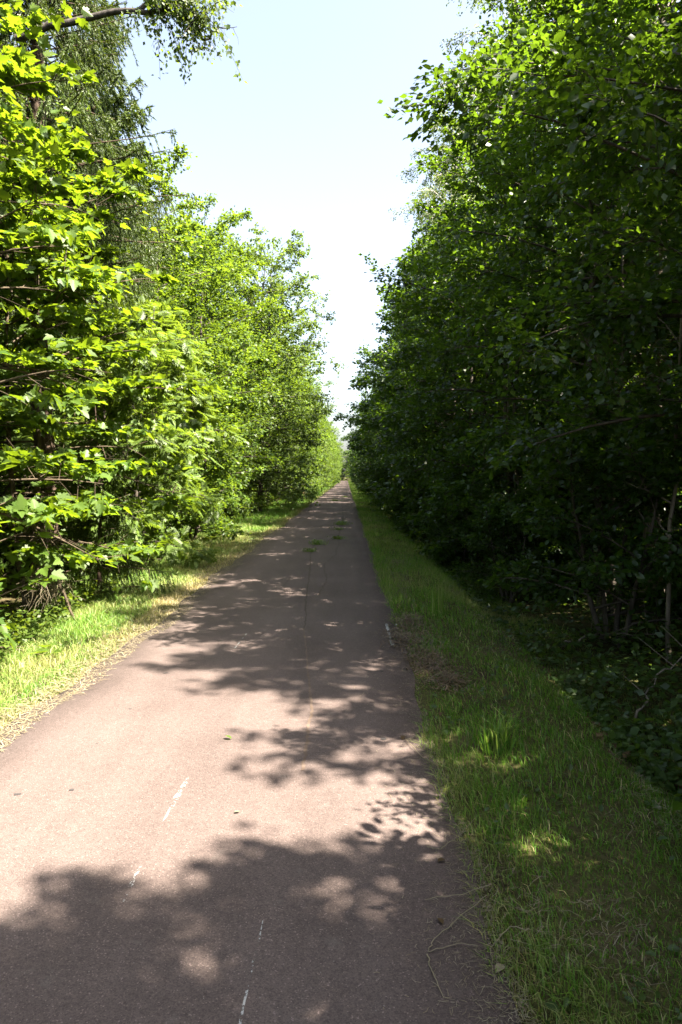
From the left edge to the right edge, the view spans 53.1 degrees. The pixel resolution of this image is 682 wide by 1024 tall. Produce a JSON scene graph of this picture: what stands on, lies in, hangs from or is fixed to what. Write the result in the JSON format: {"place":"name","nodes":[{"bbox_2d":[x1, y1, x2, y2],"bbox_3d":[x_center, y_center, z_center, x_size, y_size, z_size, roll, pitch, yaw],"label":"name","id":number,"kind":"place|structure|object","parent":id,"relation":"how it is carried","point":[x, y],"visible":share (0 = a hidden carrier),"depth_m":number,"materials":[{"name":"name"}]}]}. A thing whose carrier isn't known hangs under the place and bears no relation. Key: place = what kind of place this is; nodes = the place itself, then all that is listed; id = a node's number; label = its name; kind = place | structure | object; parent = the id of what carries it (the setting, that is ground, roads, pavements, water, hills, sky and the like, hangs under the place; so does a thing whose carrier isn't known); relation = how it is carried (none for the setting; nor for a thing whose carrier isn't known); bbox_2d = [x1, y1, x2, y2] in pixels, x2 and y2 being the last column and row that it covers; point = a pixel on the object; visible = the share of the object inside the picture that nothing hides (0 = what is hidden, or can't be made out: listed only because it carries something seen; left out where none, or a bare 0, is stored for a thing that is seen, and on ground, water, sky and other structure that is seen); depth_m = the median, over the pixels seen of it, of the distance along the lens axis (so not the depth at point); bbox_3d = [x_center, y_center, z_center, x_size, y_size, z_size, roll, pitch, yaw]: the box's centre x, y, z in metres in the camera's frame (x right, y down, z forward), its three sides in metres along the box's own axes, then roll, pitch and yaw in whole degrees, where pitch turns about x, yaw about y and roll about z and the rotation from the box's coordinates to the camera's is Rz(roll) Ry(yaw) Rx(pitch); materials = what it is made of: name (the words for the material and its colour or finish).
{"place":"outdoors","nodes":[
{"label":"outdoors","id":0,"kind":"place"},
{"bbox_2d":[203,534,222,539],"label":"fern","id":1,"kind":"object","parent":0,"point":[213,536],"visible":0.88,"depth_m":16.93,"materials":[{"name":"green plant"}]},
{"bbox_2d":[0,481,520,1023],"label":"path","id":2,"kind":"structure","parent":0,"point":[304,869],"depth_m":3.07,"materials":[{"name":"asphalt"}]},
{"bbox_2d":[163,779,186,819],"bbox_3d":[-0.753,1.404,3.374,0.146,0.001,0.580,0,3,0],"label":"path marking","id":3,"kind":"object","parent":2,"relation":"on","point":[174,801],"visible":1,"depth_m":3.35,"materials":[{"name":"white paint"}]},
{"bbox_2d":[14,670,386,794],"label":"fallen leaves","id":4,"kind":"object","parent":2,"relation":"on","point":[383,738],"visible":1,"depth_m":4.08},
{"bbox_2d":[239,920,262,1023],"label":"path marking","id":5,"kind":"object","parent":2,"relation":"on","point":[245,997],"visible":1,"depth_m":2.07,"materials":[{"name":"grey paint"}]},
{"bbox_2d":[276,489,346,769],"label":"path crack","id":6,"kind":"object","parent":2,"relation":"on","point":[307,736],"visible":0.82,"depth_m":4.99,"materials":[{"name":"asphalt"}]},
{"bbox_2d":[309,538,328,544],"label":"weed","id":7,"kind":"object","parent":2,"relation":"on","point":[319,541],"visible":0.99,"depth_m":15.83,"materials":[{"name":"green plant"}]},
{"bbox_2d":[331,521,352,524],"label":"weed","id":8,"kind":"object","parent":2,"relation":"on","point":[341,522],"visible":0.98,"depth_m":22.34,"materials":[{"name":"green plant"}]},
{"bbox_2d":[426,954,443,997],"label":"grass stalk","id":9,"kind":"object","parent":2,"relation":"on","point":[433,973],"depth_m":2.18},
{"bbox_2d":[427,817,475,849],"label":"grass stalk","id":10,"kind":"object","parent":2,"relation":"on","point":[452,840],"depth_m":2.93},
{"bbox_2d":[428,895,486,951],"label":"grass stalk","id":11,"kind":"object","parent":2,"relation":"on","point":[449,927],"depth_m":2.36,"materials":[{"name":"plant"}]},
{"bbox_2d":[425,884,491,899],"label":"grass stalk","id":12,"kind":"object","parent":2,"relation":"on","point":[461,894],"depth_m":2.57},
{"bbox_2d":[495,963,504,972],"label":"fallen leaf","id":13,"kind":"object","parent":2,"relation":"on","point":[499,966],"visible":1,"depth_m":2.21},
{"bbox_2d":[490,926,528,982],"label":"grass stalk","id":14,"kind":"object","parent":2,"relation":"on","point":[498,939],"depth_m":2.32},
{"bbox_2d":[0,477,681,1023],"bbox_3d":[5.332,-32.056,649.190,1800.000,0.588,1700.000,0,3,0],"label":"ground","id":15,"kind":"structure","parent":0,"point":[574,879],"depth_m":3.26,"materials":[{"name":"plant"}]},
{"bbox_2d":[0,214,26,305],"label":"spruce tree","id":16,"kind":"object","parent":15,"relation":"on","point":[3,296],"visible":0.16,"depth_m":7.51,"materials":[{"name":"green plant"}]},
{"bbox_2d":[0,458,67,661],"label":"maple sapling","id":17,"kind":"object","parent":15,"relation":"on","point":[21,502],"visible":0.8,"depth_m":6.26,"materials":[{"name":"green plant"}]},
{"bbox_2d":[0,484,87,619],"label":"maple sapling","id":18,"kind":"object","parent":15,"relation":"on","point":[16,576],"visible":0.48,"depth_m":8.17,"materials":[{"name":"green plant"}]},
{"bbox_2d":[16,565,84,623],"bbox_3d":[-3.228,0.938,7.625,0.665,0.770,0.733,3,4,41],"label":"withered branch","id":19,"kind":"object","parent":15,"relation":"on","point":[50,586],"visible":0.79,"depth_m":7.58,"materials":[{"name":"brown wood"}]},
{"bbox_2d":[0,0,142,576],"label":"maple tree","id":20,"kind":"object","parent":15,"relation":"on","point":[20,73],"visible":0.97,"depth_m":6.48,"materials":[{"name":"green plant"}]},
{"bbox_2d":[3,406,178,620],"bbox_3d":[-3.324,0.169,9.154,2.236,3.190,1.860,2,3,31],"label":"shrub","id":21,"kind":"object","parent":15,"relation":"on","point":[97,569],"visible":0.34,"depth_m":9.05,"materials":[{"name":"green plant"}]},
{"bbox_2d":[21,408,170,572],"bbox_3d":[-4.615,-0.407,13.386,2.705,3.657,2.791,2,3,27],"label":"shrub","id":22,"kind":"object","parent":15,"relation":"on","point":[155,531],"visible":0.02,"depth_m":13.26,"materials":[{"name":"green plant"}]},
{"bbox_2d":[0,0,197,609],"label":"spruce tree","id":23,"kind":"object","parent":15,"relation":"on","point":[39,113],"visible":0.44,"depth_m":9.59,"materials":[{"name":"green plant"}]},
{"bbox_2d":[77,575,125,587],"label":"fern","id":24,"kind":"object","parent":15,"relation":"on","point":[86,577],"visible":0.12,"depth_m":10.59,"materials":[{"name":"green plant"}]},
{"bbox_2d":[0,0,206,566],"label":"spruce tree","id":25,"kind":"object","parent":15,"relation":"on","point":[125,120],"visible":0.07,"depth_m":13.36,"materials":[{"name":"green plant"}]},
{"bbox_2d":[0,102,223,624],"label":"maple tree","id":26,"kind":"object","parent":15,"relation":"on","point":[90,278],"visible":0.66,"depth_m":8.24,"materials":[{"name":"green plant"}]},
{"bbox_2d":[12,295,227,570],"bbox_3d":[-3.734,-1.192,11.942,3.564,4.920,4.123,0,3,0],"label":"rowan tree","id":27,"kind":"object","parent":15,"relation":"on","point":[177,550],"visible":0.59,"depth_m":11.31,"materials":[{"name":"green plant"}]},
{"bbox_2d":[0,289,245,544],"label":"rowan tree","id":28,"kind":"object","parent":15,"relation":"on","point":[162,306],"visible":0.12,"depth_m":13.85,"materials":[{"name":"green plant"}]},
{"bbox_2d":[0,0,247,105],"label":"birch tree","id":29,"kind":"object","parent":15,"relation":"on","point":[182,13],"visible":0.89,"depth_m":8.48,"materials":[{"name":"green plant"}]},
{"bbox_2d":[17,142,254,544],"bbox_3d":[-5.014,-3.920,17.320,5.882,10.353,6.272,0,3,0],"label":"alder tree","id":30,"kind":"object","parent":15,"relation":"on","point":[183,227],"visible":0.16,"depth_m":16.90,"materials":[{"name":"green plant"}]},
{"bbox_2d":[0,499,283,660],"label":"undergrowth","id":31,"kind":"object","parent":15,"relation":"on","point":[49,610],"visible":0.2,"depth_m":7.60,"materials":[{"name":"green plant"}]},
{"bbox_2d":[0,522,289,751],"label":"straw","id":32,"kind":"object","parent":15,"relation":"on","point":[7,723],"visible":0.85,"depth_m":5.68,"materials":[{"name":"plant"}]},
{"bbox_2d":[0,74,291,580],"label":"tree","id":33,"kind":"object","parent":15,"relation":"on","point":[19,485],"visible":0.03,"depth_m":14.75,"materials":[{"name":"plant"}]},
{"bbox_2d":[0,482,337,730],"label":"grass","id":34,"kind":"structure","parent":15,"relation":"on","point":[85,616],"depth_m":7.44,"materials":[{"name":"plant"}]},
{"bbox_2d":[145,389,250,542],"bbox_3d":[-3.771,-1.107,16.999,3.101,4.064,3.006,0,3,0],"label":"shrub","id":35,"kind":"object","parent":15,"relation":"on","point":[222,528],"visible":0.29,"depth_m":17.27,"materials":[{"name":"green plant"}]},
{"bbox_2d":[165,461,238,537],"bbox_3d":[-4.425,-0.494,20.500,2.481,2.844,2.404,1,3,14],"label":"shrub","id":36,"kind":"object","parent":15,"relation":"on","point":[228,499],"visible":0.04,"depth_m":20.50,"materials":[{"name":"green plant"}]},
{"bbox_2d":[122,210,295,534],"bbox_3d":[-4.439,-3.778,20.924,6.279,10.213,5.972,0,3,0],"label":"alder tree","id":37,"kind":"object","parent":15,"relation":"on","point":[250,428],"visible":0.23,"depth_m":20.72,"materials":[{"name":"green plant"}]},
{"bbox_2d":[144,190,281,521],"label":"alder tree","id":38,"kind":"object","parent":15,"relation":"on","point":[219,296],"visible":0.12,"depth_m":24.71,"materials":[{"name":"green plant"}]},
{"bbox_2d":[150,227,289,517],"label":"alder tree","id":39,"kind":"object","parent":15,"relation":"on","point":[264,345],"visible":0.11,"depth_m":28.14,"materials":[{"name":"green plant"}]},
{"bbox_2d":[224,300,323,510],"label":"alder tree","id":40,"kind":"object","parent":15,"relation":"on","point":[304,453],"visible":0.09,"depth_m":36.90,"materials":[{"name":"green plant"}]},
{"bbox_2d":[201,222,348,512],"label":"willow tree","id":41,"kind":"object","parent":15,"relation":"on","point":[273,288],"visible":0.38,"depth_m":30.36,"materials":[{"name":"green plant"}]},
{"bbox_2d":[248,351,312,500],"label":"willow tree","id":42,"kind":"object","parent":15,"relation":"on","point":[300,393],"visible":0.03,"depth_m":42.45,"materials":[{"name":"green plant"}]},
{"bbox_2d":[259,343,331,499],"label":"alder tree","id":43,"kind":"object","parent":15,"relation":"on","point":[319,459],"visible":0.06,"depth_m":47.05,"materials":[{"name":"green plant"}]},
{"bbox_2d":[278,348,337,489],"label":"alder tree","id":44,"kind":"object","parent":15,"relation":"on","point":[327,435],"visible":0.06,"depth_m":51.95,"materials":[{"name":"green plant"}]},
{"bbox_2d":[287,383,338,491],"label":"alder tree","id":45,"kind":"object","parent":15,"relation":"on","point":[321,464],"visible":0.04,"depth_m":56.40,"materials":[{"name":"green plant"}]},
{"bbox_2d":[301,430,334,482],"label":"willow tree","id":46,"kind":"object","parent":15,"relation":"on","point":[326,456],"depth_m":83.99,"materials":[{"name":"green plant"}]},
{"bbox_2d":[304,377,337,482],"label":"alder tree","id":47,"kind":"object","parent":15,"relation":"on","point":[325,429],"visible":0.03,"depth_m":72.71,"materials":[{"name":"green plant"}]},
{"bbox_2d":[306,386,337,488],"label":"alder tree","id":48,"kind":"object","parent":15,"relation":"on","point":[330,466],"visible":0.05,"depth_m":67.23,"materials":[{"name":"green plant"}]},
{"bbox_2d":[316,402,339,487],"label":"alder tree","id":49,"kind":"object","parent":15,"relation":"on","point":[328,479],"visible":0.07,"depth_m":90.03,"materials":[{"name":"green plant"}]},
{"bbox_2d":[321,418,336,486],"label":"alder tree","id":50,"kind":"object","parent":15,"relation":"on","point":[326,475],"visible":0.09,"depth_m":98.72,"materials":[{"name":"green plant"}]},
{"bbox_2d":[323,421,338,482],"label":"alder tree","id":51,"kind":"object","parent":15,"relation":"on","point":[336,468],"visible":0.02,"depth_m":109.46,"materials":[{"name":"green plant"}]},
{"bbox_2d":[325,408,342,481],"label":"alder tree","id":52,"kind":"object","parent":15,"relation":"on","point":[334,460],"visible":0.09,"depth_m":114.92,"materials":[{"name":"green plant"}]},
{"bbox_2d":[327,426,343,483],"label":"alder tree","id":53,"kind":"object","parent":15,"relation":"on","point":[336,458],"visible":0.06,"depth_m":134.99,"materials":[{"name":"green plant"}]},
{"bbox_2d":[335,437,343,480],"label":"alder tree","id":54,"kind":"object","parent":15,"relation":"on","point":[339,461],"visible":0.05,"depth_m":173.85,"materials":[{"name":"green plant"}]},
{"bbox_2d":[0,519,681,1023],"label":"weeds","id":55,"kind":"object","parent":15,"relation":"on","point":[652,953],"visible":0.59,"depth_m":3.39,"materials":[{"name":"green plant"}]},
{"bbox_2d":[339,450,350,480],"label":"alder tree","id":56,"kind":"object","parent":15,"relation":"on","point":[345,472],"visible":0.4,"depth_m":250.74,"materials":[{"name":"green plant"}]},
{"bbox_2d":[344,441,358,486],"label":"willow tree","id":57,"kind":"object","parent":15,"relation":"on","point":[351,461],"visible":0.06,"depth_m":101.77,"materials":[{"name":"green plant"}]},
{"bbox_2d":[339,386,375,487],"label":"willow tree","id":58,"kind":"object","parent":15,"relation":"on","point":[343,438],"visible":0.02,"depth_m":56.93,"materials":[{"name":"green plant"}]},
{"bbox_2d":[348,455,366,488],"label":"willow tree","id":59,"kind":"object","parent":15,"relation":"on","point":[350,467],"visible":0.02,"depth_m":83.60,"materials":[{"name":"green plant"}]},
{"bbox_2d":[353,389,373,495],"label":"willow tree","id":60,"kind":"object","parent":15,"relation":"on","point":[361,480],"visible":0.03,"depth_m":62.62,"materials":[{"name":"green plant"}]},
{"bbox_2d":[347,385,380,486],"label":"willow tree","id":61,"kind":"object","parent":15,"relation":"on","point":[350,433],"visible":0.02,"depth_m":46.83,"materials":[{"name":"green plant"}]},
{"bbox_2d":[333,325,409,506],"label":"willow tree","id":62,"kind":"object","parent":15,"relation":"on","point":[357,471],"visible":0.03,"depth_m":36.99,"materials":[{"name":"green plant"}]},
{"bbox_2d":[368,455,402,513],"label":"shrub","id":63,"kind":"object","parent":15,"relation":"on","point":[386,485],"visible":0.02,"depth_m":32.80,"materials":[{"name":"green plant"}]},
{"bbox_2d":[380,469,404,509],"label":"shrub","id":64,"kind":"object","parent":15,"relation":"on","point":[386,504],"visible":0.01,"depth_m":28.06,"materials":[{"name":"green plant"}]},
{"bbox_2d":[347,305,440,512],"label":"willow tree","id":65,"kind":"object","parent":15,"relation":"on","point":[357,447],"visible":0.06,"depth_m":32.72,"materials":[{"name":"green plant"}]},
{"bbox_2d":[352,263,457,516],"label":"willow tree","id":66,"kind":"object","parent":15,"relation":"on","point":[371,438],"visible":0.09,"depth_m":29.27,"materials":[{"name":"green plant"}]},
{"bbox_2d":[387,465,422,523],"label":"shrub","id":67,"kind":"object","parent":15,"relation":"on","point":[403,508],"visible":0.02,"depth_m":24.63,"materials":[{"name":"green plant"}]},
{"bbox_2d":[352,245,472,520],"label":"willow tree","id":68,"kind":"object","parent":15,"relation":"on","point":[387,321],"visible":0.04,"depth_m":25.52,"materials":[{"name":"green plant"}]},
{"bbox_2d":[376,558,475,694],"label":"dry clippings","id":69,"kind":"object","parent":15,"relation":"on","point":[403,637],"visible":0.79,"depth_m":6.09,"materials":[{"name":"plant"}]},
{"bbox_2d":[364,178,493,530],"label":"willow tree","id":70,"kind":"object","parent":15,"relation":"on","point":[377,495],"visible":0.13,"depth_m":19.68,"materials":[{"name":"green plant"}]},
{"bbox_2d":[404,166,467,385],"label":"birch tree","id":71,"kind":"object","parent":15,"relation":"on","point":[429,197],"visible":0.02,"depth_m":32.68,"materials":[{"name":"green plant"}]},
{"bbox_2d":[428,575,447,616],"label":"grass tuft","id":72,"kind":"object","parent":15,"relation":"on","point":[435,604],"visible":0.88,"depth_m":7.63,"materials":[{"name":"plant"}]},
{"bbox_2d":[378,223,501,526],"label":"willow tree","id":73,"kind":"object","parent":15,"relation":"on","point":[430,323],"visible":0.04,"depth_m":21.98,"materials":[{"name":"green plant"}]},
{"bbox_2d":[409,454,472,551],"bbox_3d":[2.873,-0.181,18.048,2.172,2.815,2.206,1,3,11],"label":"shrub","id":74,"kind":"object","parent":15,"relation":"on","point":[415,500],"visible":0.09,"depth_m":18.03,"materials":[{"name":"green plant"}]},
{"bbox_2d":[388,108,501,280],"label":"birch tree","id":75,"kind":"object","parent":15,"relation":"on","point":[424,184],"visible":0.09,"depth_m":29.00,"materials":[{"name":"green plant"}]},
{"bbox_2d":[411,46,498,332],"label":"birch tree","id":76,"kind":"object","parent":15,"relation":"on","point":[440,190],"visible":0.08,"depth_m":24.46,"materials":[{"name":"green plant"}]},
{"bbox_2d":[345,133,565,562],"bbox_3d":[2.876,-3.727,16.168,5.550,10.110,4.867,0,3,0],"label":"willow tree","id":77,"kind":"object","parent":15,"relation":"on","point":[364,382],"visible":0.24,"depth_m":16.09,"materials":[{"name":"green plant"}]},
{"bbox_2d":[358,11,615,572],"bbox_3d":[2.726,-3.900,12.694,4.370,10.475,4.337,-2,4,-33],"label":"willow tree","id":78,"kind":"object","parent":15,"relation":"on","point":[449,466],"visible":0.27,"depth_m":12.52,"materials":[{"name":"green plant"}]},
{"bbox_2d":[426,0,550,536],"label":"birch tree","id":79,"kind":"object","parent":15,"relation":"on","point":[472,33],"visible":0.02,"depth_m":19.15,"materials":[{"name":"green plant"}]},
{"bbox_2d":[301,508,681,1023],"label":"straw","id":80,"kind":"object","parent":15,"relation":"on","point":[507,981],"visible":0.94,"depth_m":2.46,"materials":[{"name":"plant"}]},
{"bbox_2d":[460,702,530,756],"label":"grass tuft","id":81,"kind":"object","parent":15,"relation":"on","point":[502,739],"visible":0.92,"depth_m":3.93,"materials":[{"name":"plant"}]},
{"bbox_2d":[464,359,527,537],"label":"sapling","id":82,"kind":"object","parent":15,"relation":"on","point":[508,405],"visible":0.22,"depth_m":12.21,"materials":[{"name":"green plant"}]},
{"bbox_2d":[445,481,571,603],"bbox_3d":[2.755,0.519,11.021,1.901,2.093,1.930,-1,3,-23],"label":"shrub","id":83,"kind":"object","parent":15,"relation":"on","point":[498,514],"visible":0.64,"depth_m":10.85,"materials":[{"name":"green plant"}]},
{"bbox_2d":[453,212,568,485],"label":"alder tree","id":84,"kind":"object","parent":15,"relation":"on","point":[548,330],"depth_m":19.96,"materials":[{"name":"green plant"}]},
{"bbox_2d":[456,108,592,458],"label":"alder tree","id":85,"kind":"object","parent":15,"relation":"on","point":[555,223],"visible":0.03,"depth_m":16.18,"materials":[{"name":"green plant"}]},
{"bbox_2d":[456,428,595,588],"bbox_3d":[3.247,-0.001,11.827,2.482,3.004,2.444,-3,4,-42],"label":"shrub","id":86,"kind":"object","parent":15,"relation":"on","point":[484,485],"visible":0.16,"depth_m":11.57,"materials":[{"name":"green plant"}]},
{"bbox_2d":[377,0,681,481],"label":"willow tree","id":87,"kind":"object","parent":15,"relation":"on","point":[571,58],"visible":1,"depth_m":5.63,"materials":[{"name":"green plant"}]},
{"bbox_2d":[377,503,681,801],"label":"undergrowth","id":88,"kind":"object","parent":15,"relation":"on","point":[622,731],"visible":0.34,"depth_m":5.86,"materials":[{"name":"green plant"}]},
{"bbox_2d":[422,0,681,613],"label":"willow tree","id":89,"kind":"object","parent":15,"relation":"on","point":[528,288],"visible":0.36,"depth_m":8.95,"materials":[{"name":"green plant"}]},
{"bbox_2d":[428,198,678,577],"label":"woods","id":90,"kind":"object","parent":15,"relation":"on","point":[570,363],"depth_m":18.94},
{"bbox_2d":[468,4,672,517],"bbox_3d":[4.557,-4.657,12.182,4.462,12.014,4.433,0,3,0],"label":"alder tree","id":91,"kind":"object","parent":15,"relation":"on","point":[493,35],"visible":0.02,"depth_m":12.16,"materials":[{"name":"green plant"}]},
{"bbox_2d":[477,386,681,647],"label":"shrub","id":92,"kind":"object","parent":15,"relation":"on","point":[637,556],"visible":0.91,"depth_m":7.20,"materials":[{"name":"green plant"}]},
{"bbox_2d":[507,4,678,428],"bbox_3d":[5.331,-4.364,13.375,4.246,11.521,4.337,0,3,3],"label":"alder tree","id":93,"kind":"object","parent":15,"relation":"on","point":[576,336],"visible":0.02,"depth_m":13.40,"materials":[{"name":"green plant"}]},
{"bbox_2d":[509,0,681,615],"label":"alder tree","id":94,"kind":"object","parent":15,"relation":"on","point":[584,280],"visible":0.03,"depth_m":9.54,"materials":[{"name":"green plant"}]},
{"bbox_2d":[563,150,667,618],"bbox_3d":[3.533,-1.465,8.776,1.216,6.232,1.586,2,3,28],"label":"sapling","id":95,"kind":"object","parent":15,"relation":"on","point":[595,200],"visible":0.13,"depth_m":8.59,"materials":[{"name":"green plant"}]},
{"bbox_2d":[599,587,665,617],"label":"fallen branch","id":96,"kind":"object","parent":15,"relation":"on","point":[612,607],"visible":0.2,"depth_m":8.43,"materials":[{"name":"brown wood"}]},
{"bbox_2d":[599,191,681,623],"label":"sapling","id":97,"kind":"object","parent":15,"relation":"on","point":[642,384],"visible":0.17,"depth_m":8.54,"materials":[{"name":"green plant"}]},
{"bbox_2d":[606,424,681,592],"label":"shrub","id":98,"kind":"object","parent":15,"relation":"on","point":[663,533],"visible":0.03,"depth_m":10.42,"materials":[{"name":"green plant"}]},
{"bbox_2d":[614,231,681,663],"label":"sapling","id":99,"kind":"object","parent":15,"relation":"on","point":[673,502],"visible":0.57,"depth_m":6.87,"materials":[{"name":"plant"}]},
{"bbox_2d":[622,626,681,726],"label":"fallen branch","id":100,"kind":"object","parent":15,"relation":"on","point":[643,706],"visible":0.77,"depth_m":5.56,"materials":[{"name":"brown wood"}]},
{"bbox_2d":[629,480,681,617],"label":"shrub","id":101,"kind":"object","parent":15,"relation":"on","point":[679,522],"visible":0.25,"depth_m":8.41,"materials":[{"name":"green plant"}]},
{"bbox_2d":[672,801,681,809],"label":"shrub","id":102,"kind":"object","parent":15,"relation":"on","point":[676,805],"visible":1,"depth_m":3.19,"materials":[{"name":"green plant"}]},
{"bbox_2d":[0,518,681,788],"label":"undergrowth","id":103,"kind":"object","parent":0,"point":[599,734],"depth_m":6.80,"materials":[{"name":"plant"}]},
{"bbox_2d":[10,0,679,476],"label":"sky","id":104,"kind":"structure","parent":0,"point":[307,145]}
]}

